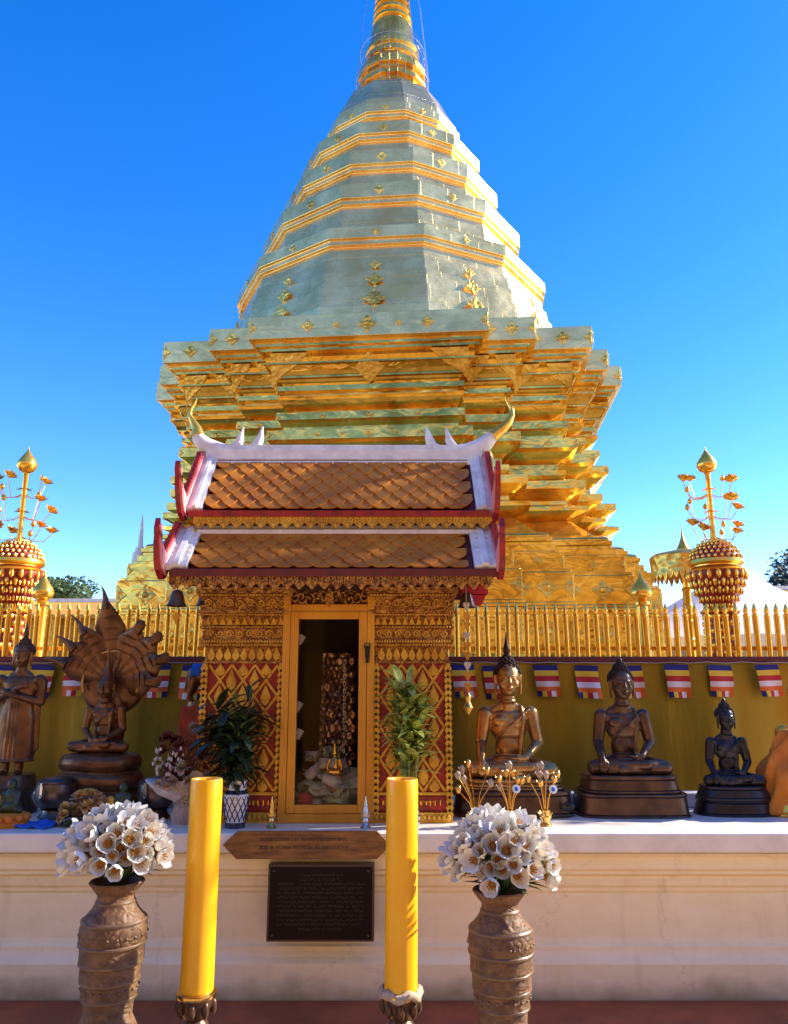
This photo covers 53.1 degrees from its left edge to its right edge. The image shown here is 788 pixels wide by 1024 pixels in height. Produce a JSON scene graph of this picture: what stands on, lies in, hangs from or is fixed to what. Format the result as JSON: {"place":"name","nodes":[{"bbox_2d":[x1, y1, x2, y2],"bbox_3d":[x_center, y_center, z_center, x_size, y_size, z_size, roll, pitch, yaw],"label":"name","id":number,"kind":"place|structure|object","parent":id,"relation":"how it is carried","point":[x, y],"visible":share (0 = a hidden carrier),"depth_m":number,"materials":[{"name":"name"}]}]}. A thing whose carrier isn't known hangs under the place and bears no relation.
{"place":"outdoors","nodes":[
{"label":"outdoors","id":0,"kind":"place"},
{"bbox_2d":[0,1001,787,1023],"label":"pavement","id":1,"kind":"structure","parent":0,"point":[445,1012],"depth_m":3.95,"materials":[{"name":"red tile"}]},
{"bbox_2d":[0,0,787,606],"label":"sky","id":2,"kind":"structure","parent":0,"point":[635,152],"materials":[{"name":"blue"}]},
{"bbox_2d":[774,586,787,592],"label":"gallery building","id":3,"kind":"structure","parent":0,"point":[784,588],"depth_m":35.52,"materials":[{"name":"white paint"}]},
{"label":"ground","id":4,"kind":"structure","parent":0,"visible":0},
{"bbox_2d":[0,448,58,656],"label":"lotus urn","id":5,"kind":"object","parent":4,"relation":"on","point":[22,561],"visible":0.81,"depth_m":7.55,"materials":[{"name":"red paint"}]},
{"bbox_2d":[30,598,114,656],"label":"gallery building","id":6,"kind":"structure","parent":4,"relation":"on","point":[93,603],"depth_m":29.91,"materials":[{"name":"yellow paint"}]},
{"bbox_2d":[47,575,100,597],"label":"broadleaf tree","id":7,"kind":"object","parent":4,"relation":"on","point":[67,588],"visible":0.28,"depth_m":58.66,"materials":[{"name":"green plant"}]},
{"bbox_2d":[77,875,148,1023],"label":"stoneware vase","id":8,"kind":"object","parent":4,"relation":"on","point":[112,933],"visible":0.99,"depth_m":3.35,"materials":[{"name":"brown ceramic"}]},
{"bbox_2d":[54,800,174,885],"bbox_3d":[-1.242,1.493,3.518,0.505,0.390,0.422,4,-13,-19],"label":"tulip bouquet","id":9,"kind":"object","parent":8,"relation":"in","point":[93,843],"visible":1,"depth_m":3.44,"materials":[{"name":"white plant"}]},
{"bbox_2d":[174,777,222,1023],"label":"giant candle","id":10,"kind":"object","parent":4,"relation":"on","point":[196,1000],"visible":1,"depth_m":3.56,"materials":[{"name":"yellow wax"}]},
{"bbox_2d":[114,0,665,656],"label":"chedi","id":11,"kind":"structure","parent":4,"relation":"on","point":[392,292],"depth_m":16.36,"materials":[{"name":"gold metal"}]},
{"bbox_2d":[0,791,787,1000],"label":"altar wall","id":12,"kind":"structure","parent":4,"relation":"on","point":[694,907],"depth_m":4.24,"materials":[{"name":"white paint"}]},
{"bbox_2d":[0,778,30,828],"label":"figurine","id":13,"kind":"object","parent":12,"relation":"on","point":[12,813],"visible":0.99,"depth_m":4.43,"materials":[{"name":"fabric"}]},
{"bbox_2d":[0,621,47,812],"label":"standing buddha statue","id":14,"kind":"object","parent":12,"relation":"on","point":[21,701],"visible":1,"depth_m":5.01,"materials":[{"name":"brown metal"}]},
{"bbox_2d":[14,819,63,829],"bbox_3d":[-2.000,1.748,4.424,0.227,0.041,0.163,-3,-13,11],"label":"blue cloth","id":15,"kind":"object","parent":12,"relation":"on","point":[43,824],"visible":0.96,"depth_m":4.38,"materials":[{"name":"blue fabric"}]},
{"bbox_2d":[34,776,76,819],"bbox_3d":[-2.038,1.713,4.736,0.236,0.240,0.243,-5,-13,19],"label":"alms bowl","id":16,"kind":"object","parent":12,"relation":"on","point":[52,794],"visible":0.88,"depth_m":4.65,"materials":[{"name":"metal"}]},
{"bbox_2d":[56,788,107,826],"bbox_3d":[-1.750,1.677,4.481,0.314,0.203,0.239,0,-13,0],"label":"yellow bouquet","id":17,"kind":"object","parent":12,"relation":"on","point":[67,807],"visible":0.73,"depth_m":4.46,"materials":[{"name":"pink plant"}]},
{"bbox_2d":[42,586,169,816],"bbox_3d":[-1.883,1.198,5.081,0.835,1.457,0.421,0,-13,0],"label":"naga buddha statue","id":18,"kind":"object","parent":12,"relation":"on","point":[112,664],"visible":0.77,"depth_m":5.14,"materials":[{"name":"brown metal"}]},
{"bbox_2d":[106,783,131,804],"bbox_3d":[-1.568,1.672,4.523,0.223,0.227,0.217,0,-13,0],"label":"figurine","id":19,"kind":"object","parent":12,"relation":"on","point":[123,795],"visible":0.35,"depth_m":4.51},
{"bbox_2d":[137,776,172,819],"bbox_3d":[-1.430,1.713,4.736,0.224,0.240,0.231,-5,-13,19],"label":"alms bowl","id":20,"kind":"object","parent":12,"relation":"on","point":[152,799],"visible":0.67,"depth_m":4.65,"materials":[{"name":"metal"}]},
{"bbox_2d":[145,721,212,824],"bbox_3d":[-1.226,1.508,4.565,0.309,0.566,0.294,-6,-14,24],"label":"dried bouquet","id":21,"kind":"object","parent":12,"relation":"on","point":[173,784],"visible":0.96,"depth_m":4.51,"materials":[{"name":"beige plant"}]},
{"bbox_2d":[173,664,202,806],"bbox_3d":[-1.144,1.433,5.315,0.598,1.040,0.160,0,-13,0],"label":"statue","id":22,"kind":"object","parent":12,"relation":"on","point":[189,713],"visible":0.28,"depth_m":5.26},
{"bbox_2d":[189,678,282,828],"bbox_3d":[-0.931,1.360,4.484,0.523,0.818,0.458,-3,-13,15],"label":"potted plant","id":23,"kind":"object","parent":12,"relation":"on","point":[233,755],"visible":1,"depth_m":4.43,"materials":[{"name":"green plant"}]},
{"bbox_2d":[266,796,275,828],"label":"miniature spire","id":24,"kind":"structure","parent":12,"relation":"on","point":[271,816],"depth_m":4.36,"materials":[{"name":"gold metal"}]},
{"bbox_2d":[223,831,385,858],"bbox_3d":[-0.463,1.770,4.191,0.892,0.140,0.021,0,-13,0],"label":"wooden sign","id":25,"kind":"object","parent":12,"relation":"attached to","point":[304,845],"visible":1,"depth_m":4.18,"materials":[{"name":"brown wood"}]},
{"bbox_2d":[266,862,374,941],"bbox_3d":[-0.384,2.060,4.186,0.559,0.372,0.138,0,-13,0],"label":"inscribed plaque","id":26,"kind":"object","parent":12,"relation":"attached to","point":[320,901],"visible":0.99,"depth_m":4.12,"materials":[{"name":"brown"}]},
{"bbox_2d":[153,396,514,822],"bbox_3d":[-0.299,0.533,5.221,2.287,2.756,1.620,0,-13,0],"label":"shrine","id":27,"kind":"object","parent":12,"relation":"on","point":[371,559],"visible":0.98,"depth_m":4.79,"materials":[{"name":"gold paint"}]},
{"bbox_2d":[166,587,186,623],"bbox_3d":[-1.270,0.528,4.607,0.121,0.254,0.118,0,-13,0],"label":"wind bell","id":28,"kind":"object","parent":27,"relation":"hanging from","point":[176,599],"visible":0.94,"depth_m":4.58,"materials":[{"name":"brown metal"}]},
{"bbox_2d":[196,597,204,618],"bbox_3d":[-1.170,0.562,4.845,0.099,0.216,0.097,0,-13,0],"label":"wind bell","id":29,"kind":"object","parent":27,"relation":"hanging from","point":[200,602],"visible":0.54,"depth_m":4.81,"materials":[{"name":"brown metal"}]},
{"bbox_2d":[296,728,303,739],"bbox_3d":[-0.572,1.331,4.723,0.040,0.060,0.002,31,-11,-4],"label":"folded slip","id":30,"kind":"object","parent":27,"relation":"attached to","point":[299,733],"visible":0.79,"depth_m":4.72,"materials":[{"name":"white paper"}]},
{"bbox_2d":[297,701,302,711],"bbox_3d":[-0.580,1.175,4.758,0.040,0.060,0.002,31,-11,-4],"label":"folded slip","id":31,"kind":"object","parent":27,"relation":"attached to","point":[299,705],"visible":0.71,"depth_m":4.76,"materials":[{"name":"white paper"}]},
{"bbox_2d":[296,778,306,791],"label":"banknote","id":32,"kind":"object","parent":27,"relation":"on","point":[301,788],"visible":0.34,"depth_m":4.83,"materials":[{"name":"grey paper"}]},
{"bbox_2d":[299,634,304,644],"bbox_3d":[-0.575,0.785,4.846,0.040,0.060,0.002,31,-11,-4],"label":"folded slip","id":33,"kind":"object","parent":27,"relation":"attached to","point":[301,638],"visible":0.71,"depth_m":4.85,"materials":[{"name":"white paper"}]},
{"bbox_2d":[296,792,312,803],"bbox_3d":[-0.530,1.698,4.661,0.100,0.073,0.095,0,-13,0],"label":"red ornament","id":34,"kind":"object","parent":27,"relation":"on","point":[304,797],"visible":0.83,"depth_m":4.63,"materials":[{"name":"red"}]},
{"bbox_2d":[295,786,309,796],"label":"banknote","id":35,"kind":"object","parent":34,"relation":"on","point":[297,793],"visible":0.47,"depth_m":4.72,"materials":[{"name":"paper"}]},
{"bbox_2d":[303,761,323,779],"bbox_3d":[-0.482,1.565,4.763,0.130,0.061,0.044,-26,-21,-45],"label":"banknote","id":36,"kind":"object","parent":35,"relation":"on","point":[312,772],"visible":1,"depth_m":4.75,"materials":[{"name":"grey paper"}]},
{"bbox_2d":[305,781,325,791],"bbox_3d":[-0.470,1.640,4.709,0.130,0.035,0.061,-10,30,6],"label":"banknote","id":37,"kind":"object","parent":35,"relation":"on","point":[321,785],"visible":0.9,"depth_m":4.71,"materials":[{"name":"grey paper"}]},
{"bbox_2d":[311,797,324,803],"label":"banknote","id":38,"kind":"object","parent":27,"relation":"on","point":[316,800],"visible":0.37,"depth_m":4.69,"materials":[{"name":"beige paper"}]},
{"bbox_2d":[308,781,331,797],"bbox_3d":[-0.440,1.657,4.684,0.131,0.061,0.061,18,-49,5],"label":"banknote","id":39,"kind":"object","parent":38,"relation":"on","point":[315,792],"visible":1,"depth_m":4.68,"materials":[{"name":"beige paper"}]},
{"bbox_2d":[296,779,318,788],"bbox_3d":[-0.515,1.615,4.690,0.130,0.037,0.061,3,12,6],"label":"banknote","id":40,"kind":"object","parent":39,"relation":"on","point":[313,786],"visible":1,"depth_m":4.69,"materials":[{"name":"grey paper"}]},
{"bbox_2d":[285,611,370,813],"bbox_3d":[-0.383,1.170,4.667,0.486,1.164,0.079,0,-13,0],"label":"door","id":41,"kind":"structure","parent":27,"relation":"in","point":[364,650],"depth_m":4.66,"materials":[{"name":"gold metal"}]},
{"bbox_2d":[305,653,357,803],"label":"scaled votive pillar","id":42,"kind":"structure","parent":27,"relation":"on","point":[338,715],"depth_m":5.02,"materials":[{"name":"gold"}]},
{"bbox_2d":[325,743,343,803],"bbox_3d":[-0.360,1.595,4.756,0.115,0.400,0.080,0,-13,0],"label":"gilt figurine","id":43,"kind":"object","parent":27,"relation":"on","point":[336,771],"visible":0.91,"depth_m":4.75,"materials":[{"name":"gold metal"}]},
{"bbox_2d":[318,758,335,767],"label":"banknote","id":44,"kind":"object","parent":43,"relation":"on","point":[323,762],"visible":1,"depth_m":4.78,"materials":[{"name":"grey paper"}]},
{"bbox_2d":[327,795,348,803],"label":"banknote","id":45,"kind":"object","parent":27,"relation":"on","point":[331,799],"visible":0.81,"depth_m":4.67,"materials":[{"name":"beige paper"}]},
{"bbox_2d":[324,787,343,797],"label":"banknote","id":46,"kind":"object","parent":45,"relation":"on","point":[336,793],"visible":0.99,"depth_m":4.69,"materials":[{"name":"beige paper"}]},
{"bbox_2d":[333,781,347,792],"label":"banknote","id":47,"kind":"object","parent":46,"relation":"on","point":[345,784],"visible":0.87,"depth_m":4.71,"materials":[{"name":"grey paper"}]},
{"bbox_2d":[321,772,343,789],"bbox_3d":[-0.362,1.607,4.696,0.130,0.061,0.044,31,-26,-13],"label":"banknote","id":48,"kind":"object","parent":47,"relation":"on","point":[331,780],"visible":1,"depth_m":4.69,"materials":[{"name":"grey paper"}]},
{"bbox_2d":[342,787,356,802],"bbox_3d":[-0.274,1.691,4.721,0.055,0.061,0.130,-25,-7,42],"label":"banknote","id":49,"kind":"object","parent":45,"relation":"on","point":[350,792],"visible":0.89,"depth_m":4.73,"materials":[{"name":"paper"}]},
{"bbox_2d":[458,584,475,622],"bbox_3d":[0.440,0.554,4.744,0.116,0.244,0.113,0,-13,0],"label":"wind bell","id":50,"kind":"object","parent":27,"relation":"hanging from","point":[470,599],"visible":0.74,"depth_m":4.72,"materials":[{"name":"brown metal"}]},
{"bbox_2d":[463,594,473,713],"bbox_3d":[0.430,0.807,4.626,0.060,0.740,0.057,0,-13,0],"label":"hanging garland","id":51,"kind":"object","parent":27,"relation":"hanging from","point":[468,707],"visible":1,"depth_m":4.61,"materials":[{"name":"gold metal"}]},
{"bbox_2d":[461,586,487,605],"bbox_3d":[0.500,0.524,4.905,0.160,0.115,0.100,0,-13,0],"label":"red bracket","id":52,"kind":"object","parent":27,"relation":"attached to","point":[479,594],"visible":0.54,"depth_m":4.86,"materials":[{"name":"red wood"}]},
{"label":"banknote","id":53,"kind":"object","parent":27,"relation":"on","visible":0},
{"bbox_2d":[348,777,357,789],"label":"banknote","id":54,"kind":"object","parent":53,"relation":"on","point":[352,783],"visible":0.56,"depth_m":4.75,"materials":[{"name":"grey paper"}]},
{"label":"banknote","id":55,"kind":"object","parent":27,"relation":"on","visible":0},
{"bbox_2d":[339,765,350,775],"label":"banknote","id":56,"kind":"object","parent":55,"relation":"on","point":[346,770],"visible":0.2,"depth_m":4.84,"materials":[{"name":"grey paper"}]},
{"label":"banknote","id":57,"kind":"object","parent":55,"relation":"on","visible":0},
{"bbox_2d":[347,767,357,777],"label":"banknote","id":58,"kind":"object","parent":57,"relation":"on","point":[354,772],"visible":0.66,"depth_m":4.85,"materials":[{"name":"grey paper"}]},
{"label":"banknote","id":59,"kind":"object","parent":27,"relation":"on","visible":0},
{"bbox_2d":[341,786,348,800],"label":"banknote","id":60,"kind":"object","parent":59,"relation":"on","point":[346,795],"visible":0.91,"depth_m":4.70,"materials":[{"name":"paper"}]},
{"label":"banknote","id":61,"kind":"object","parent":27,"relation":"on","visible":0},
{"bbox_2d":[317,773,324,778],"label":"banknote","id":62,"kind":"object","parent":61,"relation":"on","point":[320,775],"visible":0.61,"depth_m":4.76,"materials":[{"name":"grey paper"}]},
{"bbox_2d":[338,758,346,767],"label":"banknote","id":63,"kind":"object","parent":62,"relation":"on","point":[344,762],"visible":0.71,"depth_m":4.80,"materials":[{"name":"grey paper"}]},
{"bbox_2d":[320,746,338,757],"bbox_3d":[-0.396,1.476,4.824,0.131,0.039,0.061,-37,10,8],"label":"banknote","id":64,"kind":"object","parent":63,"relation":"on","point":[337,747],"visible":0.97,"depth_m":4.83,"materials":[{"name":"paper"}]},
{"bbox_2d":[324,746,341,758],"bbox_3d":[-0.380,1.489,4.843,0.131,0.061,0.064,21,-44,-22],"label":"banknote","id":65,"kind":"object","parent":64,"relation":"on","point":[331,755],"visible":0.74,"depth_m":4.84,"materials":[{"name":"paper"}]},
{"bbox_2d":[318,745,332,753],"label":"banknote","id":66,"kind":"object","parent":65,"relation":"on","point":[329,747],"visible":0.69,"depth_m":4.89,"materials":[{"name":"paper"}]},
{"bbox_2d":[360,796,370,828],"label":"miniature spire","id":67,"kind":"structure","parent":12,"relation":"on","point":[365,814],"depth_m":4.36,"materials":[{"name":"silver metal"}]},
{"bbox_2d":[375,664,440,826],"bbox_3d":[0.082,1.323,4.504,0.406,0.899,0.428,0,-13,0],"label":"lucky bamboo","id":68,"kind":"object","parent":12,"relation":"on","point":[411,736],"visible":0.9,"depth_m":4.46,"materials":[{"name":"green plant"}]},
{"bbox_2d":[454,759,493,813],"bbox_3d":[0.458,1.593,4.476,0.233,0.361,0.100,0,-13,0],"label":"golden lotus vase","id":69,"kind":"object","parent":12,"relation":"on","point":[463,778],"visible":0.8,"depth_m":4.47,"materials":[{"name":"gold metal"}]},
{"bbox_2d":[495,761,525,812],"bbox_3d":[0.665,1.597,4.476,0.178,0.353,0.100,0,-13,0],"label":"golden lotus vase","id":70,"kind":"object","parent":12,"relation":"on","point":[521,779],"visible":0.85,"depth_m":4.47,"materials":[{"name":"gold metal"}]},
{"bbox_2d":[453,633,574,818],"bbox_3d":[0.736,1.329,5.024,0.736,1.117,0.464,0,-13,0],"label":"buddha statue","id":71,"kind":"object","parent":12,"relation":"on","point":[508,720],"visible":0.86,"depth_m":4.94,"materials":[{"name":"brown metal"}]},
{"bbox_2d":[524,761,561,826],"bbox_3d":[0.852,1.598,4.474,0.211,0.350,0.101,0,-13,0],"label":"golden lotus vase","id":72,"kind":"object","parent":12,"relation":"on","point":[545,815],"visible":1,"depth_m":4.46,"materials":[{"name":"gold metal"}]},
{"bbox_2d":[573,657,691,818],"bbox_3d":[1.464,1.403,4.993,0.689,0.958,0.427,0,-13,0],"label":"buddha statue","id":73,"kind":"object","parent":12,"relation":"on","point":[624,779],"visible":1,"depth_m":4.83,"materials":[{"name":"brown metal"}]},
{"bbox_2d":[693,698,775,817],"bbox_3d":[2.108,1.526,4.950,0.494,0.698,0.306,0,-13,0],"label":"buddha statue","id":74,"kind":"object","parent":12,"relation":"on","point":[729,788],"visible":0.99,"depth_m":4.84,"materials":[{"name":"black metal"}]},
{"bbox_2d":[755,686,787,817],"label":"robed statue","id":75,"kind":"object","parent":12,"relation":"on","point":[772,767],"visible":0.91,"depth_m":4.88,"materials":[{"name":"fabric"}]},
{"bbox_2d":[0,570,787,794],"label":"picket fence","id":76,"kind":"object","parent":4,"relation":"on","point":[683,729],"visible":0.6,"depth_m":6.05,"materials":[{"name":"gold metal"}]},
{"bbox_2d":[0,661,787,663],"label":"flag cord","id":77,"kind":"object","parent":76,"relation":"attached to","point":[537,662],"visible":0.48,"depth_m":6.02,"materials":[{"name":"brown fabric"}]},
{"bbox_2d":[0,665,13,675],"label":"striped flag","id":78,"kind":"object","parent":77,"relation":"hanging from","point":[7,670],"visible":0.3,"depth_m":6.02,"materials":[{"name":"multicoloured fabric"}]},
{"bbox_2d":[31,664,54,697],"bbox_3d":[-2.693,1.287,5.995,0.200,0.254,0.038,-1,-13,4],"label":"striped flag","id":79,"kind":"object","parent":77,"relation":"hanging from","point":[47,671],"visible":0.42,"depth_m":6.02,"materials":[{"name":"multicoloured fabric"}]},
{"bbox_2d":[62,673,81,695],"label":"striped flag","id":80,"kind":"object","parent":77,"relation":"hanging from","point":[70,687],"visible":0.37,"depth_m":5.97,"materials":[{"name":"multicoloured fabric"}]},
{"bbox_2d":[142,664,170,697],"bbox_3d":[-1.811,1.286,5.996,0.204,0.253,0.040,0,-13,-2],"label":"striped flag","id":81,"kind":"object","parent":77,"relation":"hanging from","point":[160,691],"visible":0.47,"depth_m":5.99,"materials":[{"name":"multicoloured fabric"}]},
{"bbox_2d":[178,665,200,699],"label":"striped flag","id":82,"kind":"object","parent":77,"relation":"hanging from","point":[182,693],"visible":0.38,"depth_m":5.97,"materials":[{"name":"multicoloured fabric"}]},
{"bbox_2d":[450,664,477,697],"bbox_3d":[0.535,1.284,5.987,0.211,0.248,0.044,0,-13,0],"label":"striped flag","id":83,"kind":"object","parent":77,"relation":"hanging from","point":[459,678],"visible":0.84,"depth_m":5.98,"materials":[{"name":"multicoloured fabric"}]},
{"bbox_2d":[482,666,500,699],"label":"striped flag","id":84,"kind":"object","parent":77,"relation":"hanging from","point":[488,679],"visible":0.49,"depth_m":5.99,"materials":[{"name":"multicoloured fabric"}]},
{"bbox_2d":[533,665,561,696],"bbox_3d":[1.166,1.285,5.996,0.209,0.235,0.055,-2,-11,8],"label":"striped flag","id":85,"kind":"object","parent":77,"relation":"hanging from","point":[547,680],"visible":1,"depth_m":5.98,"materials":[{"name":"multicoloured fabric"}]},
{"bbox_2d":[574,665,602,698],"bbox_3d":[1.476,1.290,5.986,0.202,0.248,0.042,-1,-13,3],"label":"striped flag","id":86,"kind":"object","parent":77,"relation":"hanging from","point":[588,682],"visible":1,"depth_m":6.00,"materials":[{"name":"multicoloured fabric"}]},
{"bbox_2d":[627,665,646,697],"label":"striped flag","id":87,"kind":"object","parent":77,"relation":"hanging from","point":[638,677],"visible":0.51,"depth_m":5.99,"materials":[{"name":"multicoloured fabric"}]},
{"bbox_2d":[663,664,692,697],"bbox_3d":[2.161,1.287,5.997,0.212,0.248,0.050,1,-12,0],"label":"striped flag","id":88,"kind":"object","parent":77,"relation":"hanging from","point":[678,681],"visible":1,"depth_m":5.99,"materials":[{"name":"multicoloured fabric"}]},
{"bbox_2d":[707,665,733,696],"bbox_3d":[2.493,1.288,6.007,0.221,0.237,0.054,2,-8,-6],"label":"striped flag","id":89,"kind":"object","parent":77,"relation":"hanging from","point":[721,681],"visible":1,"depth_m":6.00,"materials":[{"name":"multicoloured fabric"}]},
{"bbox_2d":[754,664,784,696],"bbox_3d":[2.854,1.280,5.990,0.209,0.241,0.038,0,-13,-2],"label":"striped flag","id":90,"kind":"object","parent":77,"relation":"hanging from","point":[770,680],"visible":1,"depth_m":5.99,"materials":[{"name":"multicoloured fabric"}]},
{"bbox_2d":[378,777,423,1023],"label":"giant candle","id":91,"kind":"object","parent":4,"relation":"on","point":[400,992],"visible":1,"depth_m":3.56,"materials":[{"name":"yellow wax"}]},
{"bbox_2d":[467,885,534,1023],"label":"stoneware vase","id":92,"kind":"object","parent":4,"relation":"on","point":[501,943],"visible":0.96,"depth_m":3.34,"materials":[{"name":"brown ceramic"}]},
{"bbox_2d":[437,803,562,897],"bbox_3d":[0.470,1.523,3.520,0.559,0.405,0.460,0,-13,0],"label":"tulip bouquet","id":93,"kind":"object","parent":92,"relation":"in","point":[516,847],"visible":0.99,"depth_m":3.42,"materials":[{"name":"white plant"}]},
{"bbox_2d":[649,517,695,656],"bbox_3d":[3.424,1.824,9.020,0.786,3.607,0.786,0,-13,0],"label":"ceremonial parasol","id":94,"kind":"object","parent":4,"relation":"on","point":[672,566],"visible":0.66,"depth_m":9.12,"materials":[{"name":"gold metal"}]},
{"bbox_2d":[677,448,747,656],"bbox_3d":[3.143,1.288,7.493,0.594,3.981,0.569,-8,-15,32],"label":"lotus urn","id":95,"kind":"object","parent":4,"relation":"on","point":[717,573],"visible":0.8,"depth_m":7.52,"materials":[{"name":"red paint"}]},
{"bbox_2d":[663,565,787,656],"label":"marquee","id":96,"kind":"object","parent":4,"relation":"on","point":[759,593],"visible":0.16,"depth_m":21.96,"materials":[{"name":"white fabric"}]},
{"bbox_2d":[764,549,787,585],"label":"tree","id":97,"kind":"object","parent":4,"relation":"on","point":[780,576],"visible":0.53,"depth_m":43.83,"materials":[{"name":"green plant"}]},
{"label":"banknote","id":98,"kind":"object","parent":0,"visible":0},
{"label":"banknote","id":99,"kind":"object","parent":98,"relation":"on","visible":0},
{"bbox_2d":[303,755,315,763],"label":"banknote","id":100,"kind":"object","parent":99,"relation":"on","point":[308,757],"visible":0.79,"depth_m":4.82,"materials":[{"name":"paper"}]},
{"bbox_2d":[305,751,323,760],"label":"banknote","id":101,"kind":"object","parent":100,"relation":"on","point":[316,755],"visible":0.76,"depth_m":4.86,"materials":[{"name":"grey paper"}]}
]}

